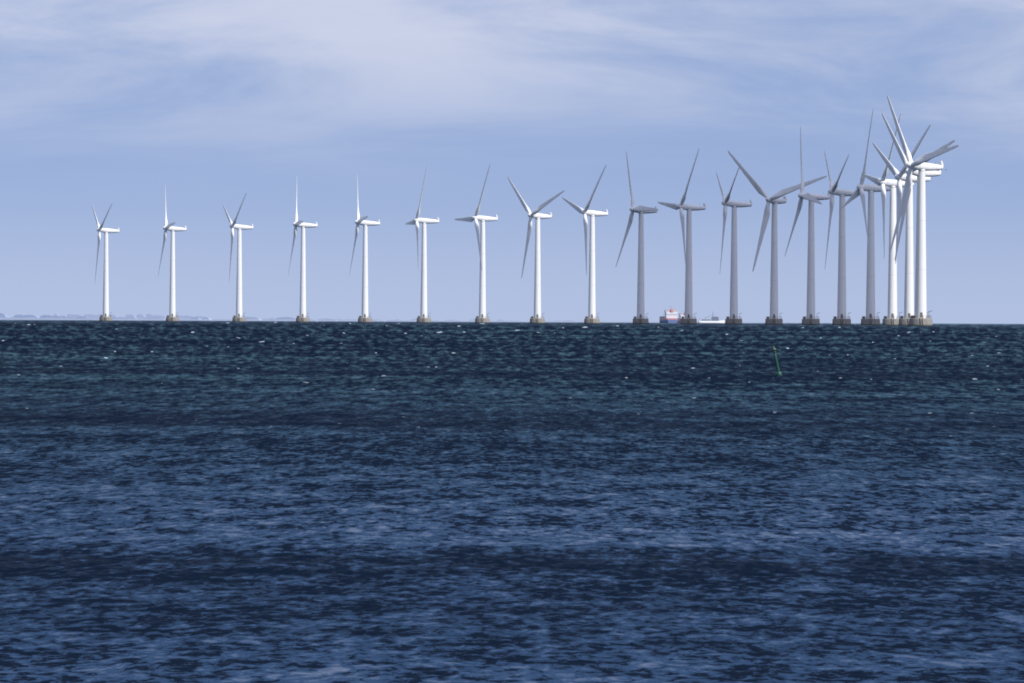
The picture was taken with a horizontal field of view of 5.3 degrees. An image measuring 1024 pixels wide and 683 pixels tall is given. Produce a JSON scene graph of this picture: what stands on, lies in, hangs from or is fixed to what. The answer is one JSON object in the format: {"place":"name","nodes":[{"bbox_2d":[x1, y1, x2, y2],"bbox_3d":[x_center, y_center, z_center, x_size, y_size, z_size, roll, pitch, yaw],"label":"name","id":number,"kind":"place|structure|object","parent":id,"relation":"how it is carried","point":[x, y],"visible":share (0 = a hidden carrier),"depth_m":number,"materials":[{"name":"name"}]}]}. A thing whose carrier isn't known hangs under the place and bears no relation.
{"place":"outdoors","nodes":[
{"label":"outdoors","id":0,"kind":"place"},
{"bbox_2d":[0,313,632,322],"bbox_3d":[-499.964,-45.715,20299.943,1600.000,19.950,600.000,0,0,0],"label":"coast","id":1,"kind":"structure","parent":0,"point":[24,317],"depth_m":19999.96},
{"bbox_2d":[20,314,860,323],"bbox_3d":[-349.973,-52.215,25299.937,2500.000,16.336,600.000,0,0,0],"label":"coast","id":2,"kind":"structure","parent":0,"point":[139,316],"depth_m":24999.94},
{"bbox_2d":[0,320,1023,682],"bbox_3d":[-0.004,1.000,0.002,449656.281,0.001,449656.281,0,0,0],"label":"sea water","id":3,"kind":"structure","parent":0,"point":[376,502],"depth_m":61.39,"materials":[{"name":"blue liquid"}]},
{"bbox_2d":[92,202,119,320],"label":"wind turbine","id":4,"kind":"object","parent":3,"relation":"on","point":[105,231],"visible":0.96,"depth_m":7804.34,"materials":[{"name":"metal"}]},
{"bbox_2d":[158,191,186,320],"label":"wind turbine","id":5,"kind":"object","parent":3,"relation":"on","point":[172,306],"visible":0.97,"depth_m":7631.50,"materials":[{"name":"metal"}]},
{"bbox_2d":[223,194,252,321],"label":"wind turbine","id":6,"kind":"object","parent":3,"relation":"on","point":[237,317],"visible":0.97,"depth_m":7458.31,"materials":[{"name":"metal"}]},
{"bbox_2d":[288,187,317,321],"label":"wind turbine","id":7,"kind":"object","parent":3,"relation":"on","point":[301,317],"visible":0.94,"depth_m":7284.49,"materials":[{"name":"metal"}]},
{"bbox_2d":[349,181,379,321],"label":"wind turbine","id":8,"kind":"object","parent":3,"relation":"on","point":[365,224],"visible":0.97,"depth_m":7109.53,"materials":[{"name":"metal"}]},
{"bbox_2d":[406,166,438,322],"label":"wind turbine","id":9,"kind":"object","parent":3,"relation":"on","point":[422,317],"visible":0.95,"depth_m":6934.33,"materials":[{"name":"metal"}]},
{"bbox_2d":[454,163,497,322],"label":"wind turbine","id":10,"kind":"object","parent":3,"relation":"on","point":[482,318],"visible":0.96,"depth_m":6758.29,"materials":[{"name":"metal"}]},
{"bbox_2d":[507,176,564,322],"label":"wind turbine","id":11,"kind":"object","parent":3,"relation":"on","point":[537,216],"visible":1,"depth_m":6581.36,"materials":[{"name":"metal"}]},
{"bbox_2d":[562,165,607,323],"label":"wind turbine","id":12,"kind":"object","parent":3,"relation":"on","point":[591,318],"visible":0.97,"depth_m":6403.30,"materials":[{"name":"metal"}]},
{"bbox_2d":[615,151,657,323],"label":"wind turbine","id":13,"kind":"object","parent":3,"relation":"on","point":[641,211],"visible":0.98,"depth_m":6225.50,"materials":[{"name":"metal"}]},
{"bbox_2d":[659,309,677,322],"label":"cargo ship","id":14,"kind":"object","parent":3,"relation":"on","point":[671,316],"visible":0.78,"depth_m":15458.29,"materials":[{"name":"grey metal"}]},
{"bbox_2d":[677,313,684,322],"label":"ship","id":15,"kind":"object","parent":3,"relation":"on","point":[680,316],"visible":0.34,"depth_m":20955.75,"materials":[{"name":"grey metal"}]},
{"bbox_2d":[658,149,705,323],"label":"wind turbine","id":16,"kind":"object","parent":3,"relation":"on","point":[689,209],"visible":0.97,"depth_m":6047.30,"materials":[{"name":"metal"}]},
{"bbox_2d":[698,316,724,323],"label":"ship","id":17,"kind":"object","parent":3,"relation":"on","point":[714,320],"visible":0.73,"depth_m":10497.84,"materials":[{"name":"grey metal"}]},
{"bbox_2d":[716,163,751,323],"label":"wind turbine","id":18,"kind":"object","parent":3,"relation":"on","point":[734,205],"visible":0.95,"depth_m":5868.34,"materials":[{"name":"metal"}]},
{"bbox_2d":[772,346,781,375],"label":"buoy","id":19,"kind":"object","parent":3,"relation":"in","point":[778,372],"visible":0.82,"depth_m":210.46,"materials":[{"name":"teal"}]},
{"bbox_2d":[728,151,826,324],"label":"wind turbine","id":20,"kind":"object","parent":3,"relation":"on","point":[775,199],"visible":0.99,"depth_m":5689.21,"materials":[{"name":"metal"}]},
{"bbox_2d":[785,126,829,324],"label":"wind turbine","id":21,"kind":"object","parent":3,"relation":"on","point":[809,318],"visible":0.97,"depth_m":5509.52,"materials":[{"name":"metal"}]},
{"bbox_2d":[824,150,859,324],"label":"wind turbine","id":22,"kind":"object","parent":3,"relation":"on","point":[841,317],"visible":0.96,"depth_m":5330.40,"materials":[{"name":"metal"}]},
{"bbox_2d":[842,111,889,324],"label":"wind turbine","id":23,"kind":"object","parent":3,"relation":"on","point":[871,189],"visible":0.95,"depth_m":5150.31,"materials":[{"name":"metal"}]},
{"bbox_2d":[863,114,913,324],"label":"wind turbine","id":24,"kind":"object","parent":3,"relation":"on","point":[891,319],"visible":0.83,"depth_m":4970.27,"materials":[{"name":"metal"}]},
{"bbox_2d":[873,124,930,325],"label":"wind turbine","id":25,"kind":"object","parent":3,"relation":"on","point":[900,177],"visible":0.78,"depth_m":4790.32,"materials":[{"name":"metal"}]},
{"bbox_2d":[882,113,954,325],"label":"wind turbine","id":26,"kind":"object","parent":3,"relation":"on","point":[914,171],"visible":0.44,"depth_m":4611.69,"materials":[{"name":"metal"}]},
{"bbox_2d":[887,95,958,325],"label":"wind turbine","id":27,"kind":"object","parent":3,"relation":"on","point":[920,165],"visible":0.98,"depth_m":4430.47,"materials":[{"name":"metal"}]},
{"bbox_2d":[0,0,1023,323],"label":"sky","id":28,"kind":"structure","parent":0,"point":[207,104],"materials":[{"name":"blue"}]}
]}

